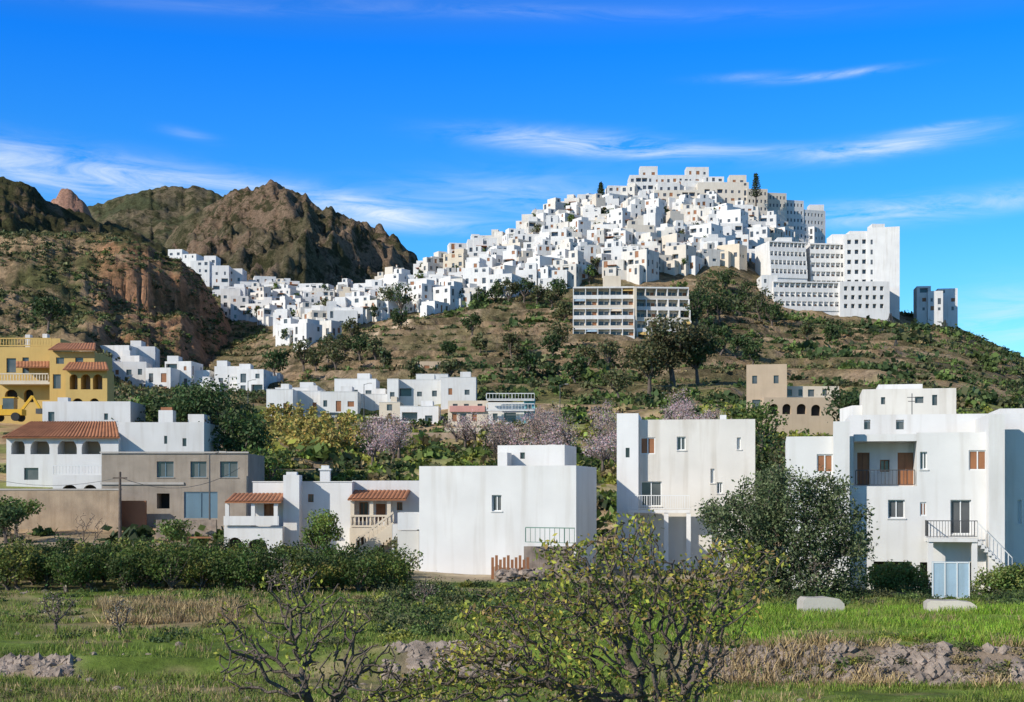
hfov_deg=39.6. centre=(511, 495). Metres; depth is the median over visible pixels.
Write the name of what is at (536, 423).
almond tree
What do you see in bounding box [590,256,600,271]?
village tree
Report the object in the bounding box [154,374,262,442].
broadleaf tree
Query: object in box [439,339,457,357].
hillside tree
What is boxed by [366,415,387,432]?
almond tree
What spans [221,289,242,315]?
white hillside house
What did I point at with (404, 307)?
white village house
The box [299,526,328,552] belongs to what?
broadleaf tree
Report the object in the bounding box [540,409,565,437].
almond tree
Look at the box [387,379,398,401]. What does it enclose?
white row house
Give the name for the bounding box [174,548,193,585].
orange tree
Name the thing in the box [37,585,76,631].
bare shrub tree
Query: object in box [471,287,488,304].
hillside tree
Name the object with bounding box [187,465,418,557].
white villa with tiled porches
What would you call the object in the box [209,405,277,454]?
broadleaf tree
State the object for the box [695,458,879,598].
carob tree
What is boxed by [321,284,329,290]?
village tree
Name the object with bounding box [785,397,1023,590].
white modern house
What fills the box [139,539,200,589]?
orange tree
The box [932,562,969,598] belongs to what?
metal gate
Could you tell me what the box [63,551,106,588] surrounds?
orange tree
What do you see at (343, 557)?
orange tree
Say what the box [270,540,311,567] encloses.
orange tree
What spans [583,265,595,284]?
village tree
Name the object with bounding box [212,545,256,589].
orange tree
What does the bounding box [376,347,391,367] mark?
hillside tree
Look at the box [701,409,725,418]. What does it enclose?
almond tree
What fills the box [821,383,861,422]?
broadleaf tree
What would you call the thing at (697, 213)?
white village house
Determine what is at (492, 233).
white village house
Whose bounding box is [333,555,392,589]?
orange tree
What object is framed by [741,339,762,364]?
hillside tree
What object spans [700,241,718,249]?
white village house
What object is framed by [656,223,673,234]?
white village house
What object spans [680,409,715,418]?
almond tree
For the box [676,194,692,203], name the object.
white village house
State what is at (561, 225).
white village house
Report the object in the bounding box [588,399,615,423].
almond tree
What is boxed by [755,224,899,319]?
hotel building
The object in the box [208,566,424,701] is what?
foreground bare tree
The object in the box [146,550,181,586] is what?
orange tree
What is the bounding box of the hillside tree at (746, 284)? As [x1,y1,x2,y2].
[736,279,759,304]
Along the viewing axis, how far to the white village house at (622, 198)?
538.32 m
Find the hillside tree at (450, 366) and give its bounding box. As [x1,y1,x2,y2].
[437,355,460,376]
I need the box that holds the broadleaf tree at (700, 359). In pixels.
[681,331,722,384]
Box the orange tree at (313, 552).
[296,547,331,560]
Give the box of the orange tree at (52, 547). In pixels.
[42,542,62,551]
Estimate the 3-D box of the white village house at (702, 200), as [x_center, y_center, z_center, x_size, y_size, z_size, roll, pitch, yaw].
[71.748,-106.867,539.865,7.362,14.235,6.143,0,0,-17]
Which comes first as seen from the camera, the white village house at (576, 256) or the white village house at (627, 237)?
the white village house at (576, 256)
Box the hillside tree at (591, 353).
[573,343,599,365]
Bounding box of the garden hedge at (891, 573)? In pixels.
[856,559,1023,593]
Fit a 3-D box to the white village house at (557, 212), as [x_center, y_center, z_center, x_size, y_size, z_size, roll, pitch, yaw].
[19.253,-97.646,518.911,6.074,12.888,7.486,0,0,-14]
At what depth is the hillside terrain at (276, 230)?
381.83 m
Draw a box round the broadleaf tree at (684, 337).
[641,311,718,386]
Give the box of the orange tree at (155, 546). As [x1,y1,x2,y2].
[142,538,181,580]
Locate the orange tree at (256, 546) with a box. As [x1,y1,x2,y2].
[231,534,270,556]
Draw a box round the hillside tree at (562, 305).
[554,300,572,320]
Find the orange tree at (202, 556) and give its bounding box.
[182,544,226,587]
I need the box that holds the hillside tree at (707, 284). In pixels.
[692,272,719,297]
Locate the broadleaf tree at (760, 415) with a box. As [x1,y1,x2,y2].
[735,399,789,450]
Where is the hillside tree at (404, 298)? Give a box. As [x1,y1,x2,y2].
[381,280,416,314]
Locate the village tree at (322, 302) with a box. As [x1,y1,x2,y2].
[320,298,329,304]
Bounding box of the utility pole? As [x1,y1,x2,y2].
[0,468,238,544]
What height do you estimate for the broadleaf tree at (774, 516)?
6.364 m
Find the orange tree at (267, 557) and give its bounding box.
[253,549,292,588]
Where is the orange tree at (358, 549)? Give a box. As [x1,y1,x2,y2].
[345,541,372,556]
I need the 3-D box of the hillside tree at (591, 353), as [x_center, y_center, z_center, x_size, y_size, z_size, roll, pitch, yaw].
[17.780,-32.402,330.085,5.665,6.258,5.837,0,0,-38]
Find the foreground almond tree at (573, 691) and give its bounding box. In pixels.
[377,504,789,701]
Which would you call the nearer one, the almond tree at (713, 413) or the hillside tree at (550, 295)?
the almond tree at (713, 413)
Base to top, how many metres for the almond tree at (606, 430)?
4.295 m
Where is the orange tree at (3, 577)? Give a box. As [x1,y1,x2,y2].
[0,540,36,590]
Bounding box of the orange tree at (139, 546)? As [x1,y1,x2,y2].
[116,538,160,554]
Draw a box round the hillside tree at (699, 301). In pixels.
[689,286,712,320]
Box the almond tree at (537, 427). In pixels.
[521,415,551,443]
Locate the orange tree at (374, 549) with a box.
[361,545,389,585]
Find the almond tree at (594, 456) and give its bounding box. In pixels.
[580,439,608,458]
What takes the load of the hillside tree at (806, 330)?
on the hillside terrain at (276, 230)
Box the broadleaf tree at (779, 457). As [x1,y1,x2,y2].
[756,444,784,483]
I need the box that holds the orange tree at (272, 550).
[257,544,287,556]
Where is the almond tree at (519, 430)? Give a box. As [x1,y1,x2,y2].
[508,422,538,444]
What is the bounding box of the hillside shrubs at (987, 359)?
[0,228,1023,434]
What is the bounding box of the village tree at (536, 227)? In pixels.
[530,223,540,232]
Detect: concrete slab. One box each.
[797,596,844,611]
[923,599,976,612]
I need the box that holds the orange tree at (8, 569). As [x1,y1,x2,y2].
[0,538,39,590]
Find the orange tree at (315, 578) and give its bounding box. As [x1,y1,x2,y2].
[280,559,329,590]
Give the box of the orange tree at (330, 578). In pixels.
[316,562,351,591]
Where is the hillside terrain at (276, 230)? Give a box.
[0,176,1023,701]
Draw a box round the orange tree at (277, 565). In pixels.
[263,550,320,592]
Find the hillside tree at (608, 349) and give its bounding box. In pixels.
[595,339,622,362]
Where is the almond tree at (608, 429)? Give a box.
[588,419,616,440]
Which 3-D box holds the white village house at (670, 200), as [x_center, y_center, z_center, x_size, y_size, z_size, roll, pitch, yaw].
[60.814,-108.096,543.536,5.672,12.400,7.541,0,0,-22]
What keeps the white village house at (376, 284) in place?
on the hillside terrain at (276, 230)
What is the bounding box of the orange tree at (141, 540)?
[131,535,150,551]
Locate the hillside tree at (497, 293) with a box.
[485,282,504,301]
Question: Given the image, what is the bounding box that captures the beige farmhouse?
[417,361,447,367]
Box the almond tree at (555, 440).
[540,418,579,444]
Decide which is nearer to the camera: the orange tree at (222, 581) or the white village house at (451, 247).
the orange tree at (222, 581)
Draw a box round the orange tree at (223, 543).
[193,536,232,553]
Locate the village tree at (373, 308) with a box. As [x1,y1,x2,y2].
[368,304,377,322]
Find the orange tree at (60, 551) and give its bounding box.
[48,543,93,559]
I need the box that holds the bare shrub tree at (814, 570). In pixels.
[796,550,834,595]
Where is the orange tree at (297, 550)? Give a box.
[286,539,312,564]
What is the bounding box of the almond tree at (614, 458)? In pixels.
[598,437,616,463]
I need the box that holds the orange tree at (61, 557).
[48,553,75,584]
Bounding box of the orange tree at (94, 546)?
[85,541,116,556]
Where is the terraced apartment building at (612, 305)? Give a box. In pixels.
[573,276,690,338]
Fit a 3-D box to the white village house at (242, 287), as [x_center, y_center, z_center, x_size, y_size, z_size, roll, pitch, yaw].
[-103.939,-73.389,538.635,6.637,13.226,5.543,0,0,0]
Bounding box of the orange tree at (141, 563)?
[119,547,155,586]
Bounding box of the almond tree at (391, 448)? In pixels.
[374,425,404,462]
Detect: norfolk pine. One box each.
[597,181,604,194]
[749,173,762,205]
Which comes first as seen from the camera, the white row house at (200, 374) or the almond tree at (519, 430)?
the almond tree at (519, 430)
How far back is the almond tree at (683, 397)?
221.88 m
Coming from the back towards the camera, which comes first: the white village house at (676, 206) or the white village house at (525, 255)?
the white village house at (676, 206)
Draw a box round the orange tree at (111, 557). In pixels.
[104,551,143,586]
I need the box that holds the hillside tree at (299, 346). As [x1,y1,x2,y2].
[289,338,317,370]
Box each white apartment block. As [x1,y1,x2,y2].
[913,286,930,323]
[927,291,942,325]
[936,288,957,329]
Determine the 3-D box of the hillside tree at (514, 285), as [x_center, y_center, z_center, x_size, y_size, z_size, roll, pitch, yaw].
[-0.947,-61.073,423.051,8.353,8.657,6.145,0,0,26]
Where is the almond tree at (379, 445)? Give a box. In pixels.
[365,434,395,451]
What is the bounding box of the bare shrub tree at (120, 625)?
[100,596,134,637]
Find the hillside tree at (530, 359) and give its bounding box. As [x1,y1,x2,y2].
[515,351,540,377]
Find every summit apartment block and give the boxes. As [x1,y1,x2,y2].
[535,194,592,214]
[605,166,708,193]
[653,175,748,208]
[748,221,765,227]
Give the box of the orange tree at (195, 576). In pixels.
[180,554,214,590]
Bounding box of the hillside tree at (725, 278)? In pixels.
[712,269,734,292]
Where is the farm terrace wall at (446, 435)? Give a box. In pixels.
[352,433,527,440]
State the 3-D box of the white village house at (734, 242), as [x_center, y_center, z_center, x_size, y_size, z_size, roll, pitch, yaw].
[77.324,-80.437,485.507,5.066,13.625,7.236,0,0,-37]
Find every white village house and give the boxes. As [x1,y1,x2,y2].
[228,284,246,295]
[237,307,250,320]
[245,303,271,321]
[248,283,260,295]
[249,295,256,299]
[250,286,273,299]
[254,290,277,296]
[255,297,277,303]
[257,305,276,325]
[261,280,281,285]
[266,282,280,288]
[272,296,294,308]
[273,284,299,296]
[273,309,291,338]
[276,279,284,283]
[276,318,298,345]
[281,278,299,287]
[287,305,296,316]
[288,295,309,302]
[293,298,304,308]
[293,319,321,350]
[296,287,314,295]
[296,302,311,318]
[299,283,322,291]
[302,313,308,318]
[303,292,316,304]
[305,305,323,313]
[307,310,326,319]
[310,288,335,296]
[310,292,323,300]
[317,296,334,305]
[320,301,338,310]
[320,318,341,338]
[325,284,334,290]
[327,308,357,327]
[335,284,357,296]
[335,297,347,306]
[335,306,364,323]
[338,278,353,287]
[339,287,363,296]
[346,291,376,306]
[351,284,363,290]
[354,279,373,286]
[362,298,385,323]
[364,280,386,295]
[368,289,376,296]
[375,272,384,279]
[377,284,397,299]
[379,301,398,319]
[380,292,413,312]
[384,268,409,285]
[385,265,397,274]
[395,282,405,292]
[397,302,408,314]
[406,273,413,285]
[408,277,437,285]
[408,279,441,311]
[413,261,422,276]
[420,301,448,316]
[421,257,439,273]
[424,271,434,277]
[429,268,446,277]
[431,251,446,267]
[432,274,461,281]
[433,281,463,309]
[439,275,462,285]
[443,248,468,268]
[445,267,455,275]
[447,243,465,253]
[448,268,462,276]
[451,278,465,287]
[456,290,472,308]
[463,263,493,292]
[464,287,479,294]
[466,234,483,251]
[466,257,487,267]
[466,283,478,287]
[467,246,486,256]
[467,254,496,267]
[474,237,496,251]
[481,283,487,293]
[485,229,498,237]
[487,251,501,262]
[488,269,519,297]
[489,244,506,249]
[489,249,506,262]
[491,231,504,245]
[491,264,515,273]
[502,228,514,244]
[502,239,528,247]
[503,245,521,264]
[504,261,521,267]
[505,270,523,296]
[508,232,525,243]
[513,229,540,241]
[515,263,537,290]
[516,221,521,228]
[516,263,524,269]
[517,251,532,262]
[521,218,543,232]
[521,242,533,248]
[522,214,533,223]
[526,217,537,233]
[527,254,561,267]
[533,239,555,256]
[534,237,552,245]
[535,232,550,240]
[536,208,555,224]
[537,267,556,289]
[538,265,568,289]
[539,225,550,233]
[543,197,567,210]
[546,215,558,228]
[546,252,559,257]
[551,228,567,239]
[551,249,569,257]
[553,237,575,244]
[553,260,581,287]
[554,222,568,228]
[555,210,573,214]
[556,239,577,250]
[558,213,582,221]
[563,250,585,264]
[564,194,581,205]
[565,202,580,214]
[567,228,581,237]
[569,217,590,238]
[574,242,595,268]
[577,239,592,244]
[579,199,606,215]
[579,264,587,279]
[583,204,601,219]
[587,230,599,240]
[587,245,599,253]
[590,193,604,206]
[591,222,610,229]
[594,224,618,231]
[594,230,604,242]
[595,260,603,273]
[596,253,610,259]
[599,228,610,238]
[601,204,620,213]
[601,241,613,253]
[602,193,627,204]
[602,259,624,277]
[604,228,633,245]
[605,195,618,205]
[607,207,630,227]
[611,241,639,259]
[613,230,623,245]
[617,270,626,279]
[620,183,637,197]
[621,197,644,214]
[621,249,658,284]
[623,227,632,232]
[625,198,640,218]
[625,220,653,232]
[628,244,640,249]
[631,215,642,224]
[633,190,647,198]
[634,232,647,243]
[637,240,652,248]
[639,232,661,247]
[643,189,651,198]
[643,208,662,226]
[643,241,661,254]
[645,198,664,210]
[647,201,664,223]
[649,191,666,207]
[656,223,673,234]
[657,227,675,237]
[659,255,671,271]
[661,233,692,251]
[664,211,683,224]
[664,243,695,275]
[665,242,689,246]
[668,197,675,209]
[672,199,687,210]
[673,220,684,232]
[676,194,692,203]
[680,204,692,221]
[683,224,693,234]
[684,186,695,189]
[684,221,701,223]
[685,205,711,222]
[687,237,700,250]
[689,256,703,274]
[690,223,722,237]
[693,194,712,206]
[696,243,724,266]
[700,234,725,244]
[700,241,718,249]
[704,209,719,222]
[705,191,720,205]
[707,223,731,235]
[708,218,719,224]
[712,203,739,210]
[713,198,721,206]
[717,205,747,227]
[717,244,746,270]
[720,223,741,234]
[723,235,733,244]
[728,232,748,248]
[728,240,748,261]
[733,204,752,216]
[735,200,744,204]
[742,224,770,239]
[747,249,754,262]
[748,206,760,220]
[749,237,764,248]
[759,211,779,225]
[763,237,771,241]
[769,210,786,221]
[769,227,782,240]
[770,225,793,241]
[783,221,793,229]
[794,232,798,241]
[808,226,818,243]
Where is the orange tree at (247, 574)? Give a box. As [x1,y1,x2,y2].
[223,550,273,590]
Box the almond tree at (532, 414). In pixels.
[517,406,545,425]
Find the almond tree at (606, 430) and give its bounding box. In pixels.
[598,423,615,436]
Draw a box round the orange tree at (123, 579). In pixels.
[102,553,143,590]
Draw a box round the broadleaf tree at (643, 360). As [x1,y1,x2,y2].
[619,334,679,396]
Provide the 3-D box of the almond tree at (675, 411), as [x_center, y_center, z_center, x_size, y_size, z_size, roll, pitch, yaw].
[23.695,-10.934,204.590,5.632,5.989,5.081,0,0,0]
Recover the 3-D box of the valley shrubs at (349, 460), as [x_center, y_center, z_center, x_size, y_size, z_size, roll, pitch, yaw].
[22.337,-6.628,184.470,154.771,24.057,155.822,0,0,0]
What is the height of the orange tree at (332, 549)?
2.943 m
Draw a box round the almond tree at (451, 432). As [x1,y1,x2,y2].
[440,413,470,441]
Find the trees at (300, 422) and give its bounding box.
[260,399,364,452]
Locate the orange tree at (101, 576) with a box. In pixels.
[92,547,116,585]
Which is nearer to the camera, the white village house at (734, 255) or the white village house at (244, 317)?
the white village house at (734, 255)
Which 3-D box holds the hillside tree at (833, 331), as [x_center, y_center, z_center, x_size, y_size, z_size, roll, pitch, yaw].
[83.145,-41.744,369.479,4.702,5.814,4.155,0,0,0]
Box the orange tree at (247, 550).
[241,548,259,585]
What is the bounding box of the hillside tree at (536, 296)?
[529,283,546,304]
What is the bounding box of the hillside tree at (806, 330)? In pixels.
[797,317,817,339]
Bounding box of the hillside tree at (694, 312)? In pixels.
[676,303,702,322]
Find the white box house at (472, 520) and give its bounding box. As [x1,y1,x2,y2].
[398,445,596,574]
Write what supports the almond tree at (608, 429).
on the hillside terrain at (276, 230)
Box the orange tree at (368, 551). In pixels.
[366,548,391,558]
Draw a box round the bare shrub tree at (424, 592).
[411,575,440,604]
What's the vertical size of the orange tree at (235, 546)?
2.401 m
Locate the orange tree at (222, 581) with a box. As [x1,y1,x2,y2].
[204,555,239,588]
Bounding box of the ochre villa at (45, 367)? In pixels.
[0,334,113,423]
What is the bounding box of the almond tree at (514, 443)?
[509,430,534,444]
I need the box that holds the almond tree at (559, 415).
[531,401,562,440]
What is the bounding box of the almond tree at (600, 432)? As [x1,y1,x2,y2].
[579,412,612,445]
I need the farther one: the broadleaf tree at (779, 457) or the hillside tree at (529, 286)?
the hillside tree at (529, 286)
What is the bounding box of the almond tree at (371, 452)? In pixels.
[356,418,392,465]
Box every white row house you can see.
[100,345,136,359]
[112,361,151,386]
[120,350,152,367]
[130,341,159,367]
[146,368,179,388]
[165,356,202,387]
[195,370,213,384]
[200,377,228,390]
[214,361,238,390]
[228,376,279,382]
[237,364,272,391]
[266,384,297,411]
[273,373,283,380]
[275,382,325,390]
[298,385,319,411]
[320,386,360,413]
[334,373,379,393]
[361,389,386,410]
[379,397,402,416]
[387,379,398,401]
[399,374,440,405]
[400,401,440,423]
[416,374,449,378]
[441,372,476,408]
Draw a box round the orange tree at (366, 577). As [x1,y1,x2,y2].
[334,552,384,591]
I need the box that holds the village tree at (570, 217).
[567,213,574,221]
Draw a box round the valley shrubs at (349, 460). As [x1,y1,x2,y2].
[0,395,1023,560]
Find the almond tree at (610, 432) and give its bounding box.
[594,424,616,443]
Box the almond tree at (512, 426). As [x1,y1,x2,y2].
[507,423,519,444]
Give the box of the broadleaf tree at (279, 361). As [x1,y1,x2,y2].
[260,348,290,375]
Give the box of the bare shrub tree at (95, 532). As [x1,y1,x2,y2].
[71,513,107,545]
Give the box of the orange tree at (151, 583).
[122,553,179,588]
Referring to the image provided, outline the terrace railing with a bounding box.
[491,527,574,578]
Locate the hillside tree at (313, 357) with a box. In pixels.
[305,346,325,370]
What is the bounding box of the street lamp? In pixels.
[209,451,226,519]
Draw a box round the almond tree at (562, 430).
[553,415,579,445]
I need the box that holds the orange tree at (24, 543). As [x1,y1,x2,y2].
[0,538,33,554]
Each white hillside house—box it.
[168,249,187,258]
[182,254,203,266]
[190,261,213,286]
[204,256,220,264]
[212,265,231,295]
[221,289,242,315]
[230,296,249,320]
[231,269,246,285]
[240,281,257,286]
[253,276,275,282]
[264,284,285,287]
[840,384,955,420]
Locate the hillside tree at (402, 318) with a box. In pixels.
[390,308,408,328]
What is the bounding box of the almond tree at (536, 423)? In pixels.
[527,408,550,434]
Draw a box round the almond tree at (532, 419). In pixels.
[524,412,544,428]
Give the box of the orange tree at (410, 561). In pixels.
[387,547,423,580]
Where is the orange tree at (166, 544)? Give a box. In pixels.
[155,537,180,551]
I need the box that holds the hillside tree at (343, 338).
[336,333,353,356]
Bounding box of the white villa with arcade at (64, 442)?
[2,397,220,488]
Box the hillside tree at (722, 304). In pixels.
[707,293,732,321]
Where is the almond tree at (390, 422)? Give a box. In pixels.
[375,412,411,434]
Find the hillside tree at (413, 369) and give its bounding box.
[406,357,427,378]
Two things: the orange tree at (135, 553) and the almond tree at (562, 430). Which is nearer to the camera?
the orange tree at (135, 553)
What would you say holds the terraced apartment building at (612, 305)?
on the hillside terrain at (276, 230)
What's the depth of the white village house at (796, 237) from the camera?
530.31 m
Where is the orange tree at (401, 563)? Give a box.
[370,544,415,584]
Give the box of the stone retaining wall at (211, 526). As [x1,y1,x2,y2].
[156,520,216,540]
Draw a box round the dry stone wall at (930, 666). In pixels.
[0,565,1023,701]
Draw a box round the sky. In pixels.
[0,0,1023,356]
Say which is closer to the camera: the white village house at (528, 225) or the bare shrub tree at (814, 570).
the bare shrub tree at (814, 570)
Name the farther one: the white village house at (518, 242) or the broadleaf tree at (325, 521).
the white village house at (518, 242)
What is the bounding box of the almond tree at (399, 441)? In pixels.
[380,415,415,457]
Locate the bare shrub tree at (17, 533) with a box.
[0,524,30,543]
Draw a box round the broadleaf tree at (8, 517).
[0,502,32,542]
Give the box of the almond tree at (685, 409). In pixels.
[670,399,698,418]
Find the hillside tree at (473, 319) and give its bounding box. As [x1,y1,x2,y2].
[460,312,483,335]
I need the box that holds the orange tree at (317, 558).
[291,551,326,588]
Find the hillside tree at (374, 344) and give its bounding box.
[364,336,385,359]
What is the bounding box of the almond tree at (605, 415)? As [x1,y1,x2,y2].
[595,410,618,428]
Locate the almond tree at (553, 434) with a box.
[544,422,577,444]
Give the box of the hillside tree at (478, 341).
[471,332,488,352]
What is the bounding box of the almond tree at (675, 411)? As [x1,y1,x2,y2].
[658,400,693,419]
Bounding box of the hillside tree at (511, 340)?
[500,331,521,357]
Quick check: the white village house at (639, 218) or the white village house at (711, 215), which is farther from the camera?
the white village house at (711, 215)
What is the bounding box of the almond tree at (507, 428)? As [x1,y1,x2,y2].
[489,418,515,444]
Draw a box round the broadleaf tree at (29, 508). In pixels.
[0,495,44,535]
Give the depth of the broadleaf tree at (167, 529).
102.59 m
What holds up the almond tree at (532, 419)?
on the hillside terrain at (276, 230)
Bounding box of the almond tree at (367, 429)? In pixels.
[352,416,379,438]
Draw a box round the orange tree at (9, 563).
[0,547,33,582]
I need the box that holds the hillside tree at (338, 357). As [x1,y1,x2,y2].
[322,339,347,369]
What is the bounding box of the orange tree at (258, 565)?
[252,555,286,588]
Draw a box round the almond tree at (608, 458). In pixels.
[595,431,616,461]
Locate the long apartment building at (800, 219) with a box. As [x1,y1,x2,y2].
[746,189,824,244]
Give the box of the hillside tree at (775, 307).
[760,299,784,325]
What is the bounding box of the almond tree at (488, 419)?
[476,413,496,430]
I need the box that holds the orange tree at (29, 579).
[20,543,54,585]
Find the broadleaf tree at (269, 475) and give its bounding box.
[241,444,296,480]
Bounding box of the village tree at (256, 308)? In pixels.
[254,306,259,317]
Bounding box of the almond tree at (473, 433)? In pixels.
[454,412,480,446]
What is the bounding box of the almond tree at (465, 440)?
[454,413,478,449]
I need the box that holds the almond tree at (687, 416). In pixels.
[680,412,708,419]
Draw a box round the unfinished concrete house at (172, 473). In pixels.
[99,452,263,528]
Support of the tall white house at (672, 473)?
on the hillside terrain at (276, 230)
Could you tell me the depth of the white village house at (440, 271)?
453.72 m
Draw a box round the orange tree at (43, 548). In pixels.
[28,541,54,581]
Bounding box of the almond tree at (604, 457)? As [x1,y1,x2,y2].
[581,435,616,470]
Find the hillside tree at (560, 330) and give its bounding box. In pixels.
[545,319,574,348]
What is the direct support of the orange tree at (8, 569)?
on the hillside terrain at (276, 230)
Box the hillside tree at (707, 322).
[698,313,718,337]
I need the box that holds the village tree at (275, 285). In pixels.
[272,281,278,288]
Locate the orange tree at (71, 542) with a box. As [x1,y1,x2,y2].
[54,533,85,554]
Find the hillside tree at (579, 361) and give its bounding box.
[560,353,587,383]
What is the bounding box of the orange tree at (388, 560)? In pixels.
[359,551,401,587]
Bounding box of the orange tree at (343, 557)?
[322,551,363,589]
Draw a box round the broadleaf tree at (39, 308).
[28,296,68,331]
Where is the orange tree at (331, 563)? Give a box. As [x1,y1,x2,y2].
[311,552,343,589]
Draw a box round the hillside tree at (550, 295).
[544,287,560,306]
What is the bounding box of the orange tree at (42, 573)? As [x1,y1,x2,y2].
[26,550,62,588]
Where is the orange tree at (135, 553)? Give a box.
[117,541,165,589]
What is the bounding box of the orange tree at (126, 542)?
[108,537,135,550]
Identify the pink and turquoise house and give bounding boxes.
[445,393,534,431]
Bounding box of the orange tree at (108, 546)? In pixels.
[93,539,124,579]
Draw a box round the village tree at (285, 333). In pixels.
[280,328,292,339]
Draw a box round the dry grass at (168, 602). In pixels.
[0,585,1023,701]
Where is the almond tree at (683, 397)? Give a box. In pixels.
[664,389,696,419]
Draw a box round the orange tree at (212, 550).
[206,542,226,557]
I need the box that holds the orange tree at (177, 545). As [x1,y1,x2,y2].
[158,543,193,567]
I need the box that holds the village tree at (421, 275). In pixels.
[414,272,424,278]
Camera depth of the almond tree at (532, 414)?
222.31 m
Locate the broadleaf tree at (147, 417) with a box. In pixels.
[123,392,165,421]
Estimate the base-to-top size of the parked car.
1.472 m
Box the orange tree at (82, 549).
[68,540,114,586]
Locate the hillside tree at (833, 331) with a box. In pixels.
[823,325,840,342]
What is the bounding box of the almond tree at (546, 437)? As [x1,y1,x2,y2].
[535,431,574,444]
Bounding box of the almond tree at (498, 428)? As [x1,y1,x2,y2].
[490,418,509,449]
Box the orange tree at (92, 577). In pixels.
[68,552,113,590]
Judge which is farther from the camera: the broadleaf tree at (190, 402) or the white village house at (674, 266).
the white village house at (674, 266)
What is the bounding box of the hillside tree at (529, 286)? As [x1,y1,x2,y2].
[515,275,534,302]
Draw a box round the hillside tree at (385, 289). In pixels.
[376,287,396,300]
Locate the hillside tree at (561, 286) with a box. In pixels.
[547,277,571,301]
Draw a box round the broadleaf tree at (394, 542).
[388,533,397,548]
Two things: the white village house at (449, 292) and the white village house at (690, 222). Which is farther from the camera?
the white village house at (690, 222)
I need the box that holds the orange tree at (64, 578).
[40,548,96,591]
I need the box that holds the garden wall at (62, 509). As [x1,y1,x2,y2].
[0,489,121,529]
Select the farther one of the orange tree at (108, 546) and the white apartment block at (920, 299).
the white apartment block at (920, 299)
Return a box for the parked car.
[330,412,338,417]
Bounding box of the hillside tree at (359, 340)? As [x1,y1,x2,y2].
[345,332,370,360]
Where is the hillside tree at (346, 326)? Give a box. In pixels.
[339,316,361,335]
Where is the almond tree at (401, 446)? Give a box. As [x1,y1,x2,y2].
[385,422,412,448]
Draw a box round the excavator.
[0,395,41,421]
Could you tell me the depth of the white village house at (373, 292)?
439.80 m
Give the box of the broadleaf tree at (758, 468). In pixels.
[755,425,785,481]
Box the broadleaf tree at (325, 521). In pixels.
[305,508,344,549]
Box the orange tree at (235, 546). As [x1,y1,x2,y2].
[222,541,250,553]
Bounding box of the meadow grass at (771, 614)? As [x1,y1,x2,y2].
[0,586,1023,701]
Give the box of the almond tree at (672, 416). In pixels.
[663,411,684,419]
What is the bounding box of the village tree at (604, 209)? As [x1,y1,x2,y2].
[601,207,609,213]
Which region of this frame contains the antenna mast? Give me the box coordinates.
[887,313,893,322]
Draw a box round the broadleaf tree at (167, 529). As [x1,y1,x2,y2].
[153,516,195,542]
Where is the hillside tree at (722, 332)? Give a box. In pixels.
[708,325,733,354]
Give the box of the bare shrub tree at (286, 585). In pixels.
[265,557,307,614]
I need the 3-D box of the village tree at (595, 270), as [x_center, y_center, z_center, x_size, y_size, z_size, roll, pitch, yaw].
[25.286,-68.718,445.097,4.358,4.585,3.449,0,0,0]
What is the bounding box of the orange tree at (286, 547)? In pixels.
[271,541,299,560]
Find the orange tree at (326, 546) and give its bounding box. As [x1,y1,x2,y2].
[314,538,345,558]
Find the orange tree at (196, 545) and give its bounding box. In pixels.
[180,540,210,554]
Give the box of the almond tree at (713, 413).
[693,404,729,418]
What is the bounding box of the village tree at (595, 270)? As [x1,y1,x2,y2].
[587,268,598,281]
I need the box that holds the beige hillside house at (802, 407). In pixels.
[746,364,839,435]
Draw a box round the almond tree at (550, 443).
[525,437,569,445]
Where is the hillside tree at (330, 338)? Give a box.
[317,333,338,362]
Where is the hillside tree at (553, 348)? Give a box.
[539,332,562,355]
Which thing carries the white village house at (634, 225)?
on the hillside terrain at (276, 230)
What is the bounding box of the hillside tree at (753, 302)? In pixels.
[742,287,775,319]
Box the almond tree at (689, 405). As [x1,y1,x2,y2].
[675,400,695,415]
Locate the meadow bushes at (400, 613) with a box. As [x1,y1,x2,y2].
[0,574,1023,701]
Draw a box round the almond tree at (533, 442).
[512,436,551,444]
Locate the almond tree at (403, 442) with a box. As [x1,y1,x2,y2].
[373,429,415,450]
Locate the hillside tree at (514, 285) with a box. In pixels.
[494,277,520,301]
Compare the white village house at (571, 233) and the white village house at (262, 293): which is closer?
the white village house at (571, 233)
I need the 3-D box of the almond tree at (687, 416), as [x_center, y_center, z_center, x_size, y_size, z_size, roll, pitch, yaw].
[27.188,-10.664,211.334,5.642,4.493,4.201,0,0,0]
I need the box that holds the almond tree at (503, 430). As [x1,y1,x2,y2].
[485,417,517,444]
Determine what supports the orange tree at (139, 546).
on the hillside terrain at (276, 230)
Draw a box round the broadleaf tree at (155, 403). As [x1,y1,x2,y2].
[139,376,230,421]
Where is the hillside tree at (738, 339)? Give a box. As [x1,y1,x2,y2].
[727,333,749,357]
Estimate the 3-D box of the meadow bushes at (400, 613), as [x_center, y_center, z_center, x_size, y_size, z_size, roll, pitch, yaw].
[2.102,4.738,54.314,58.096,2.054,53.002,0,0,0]
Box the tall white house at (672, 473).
[617,413,754,570]
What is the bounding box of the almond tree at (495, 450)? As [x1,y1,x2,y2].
[481,428,515,456]
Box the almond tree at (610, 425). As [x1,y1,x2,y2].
[604,420,616,431]
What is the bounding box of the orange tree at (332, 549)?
[314,541,359,585]
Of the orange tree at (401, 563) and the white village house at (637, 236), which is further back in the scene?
the white village house at (637, 236)
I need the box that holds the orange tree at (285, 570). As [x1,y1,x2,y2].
[271,553,293,586]
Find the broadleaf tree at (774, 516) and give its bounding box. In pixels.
[755,484,783,554]
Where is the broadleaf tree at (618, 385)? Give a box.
[600,366,637,397]
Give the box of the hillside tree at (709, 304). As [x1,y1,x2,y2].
[690,288,722,314]

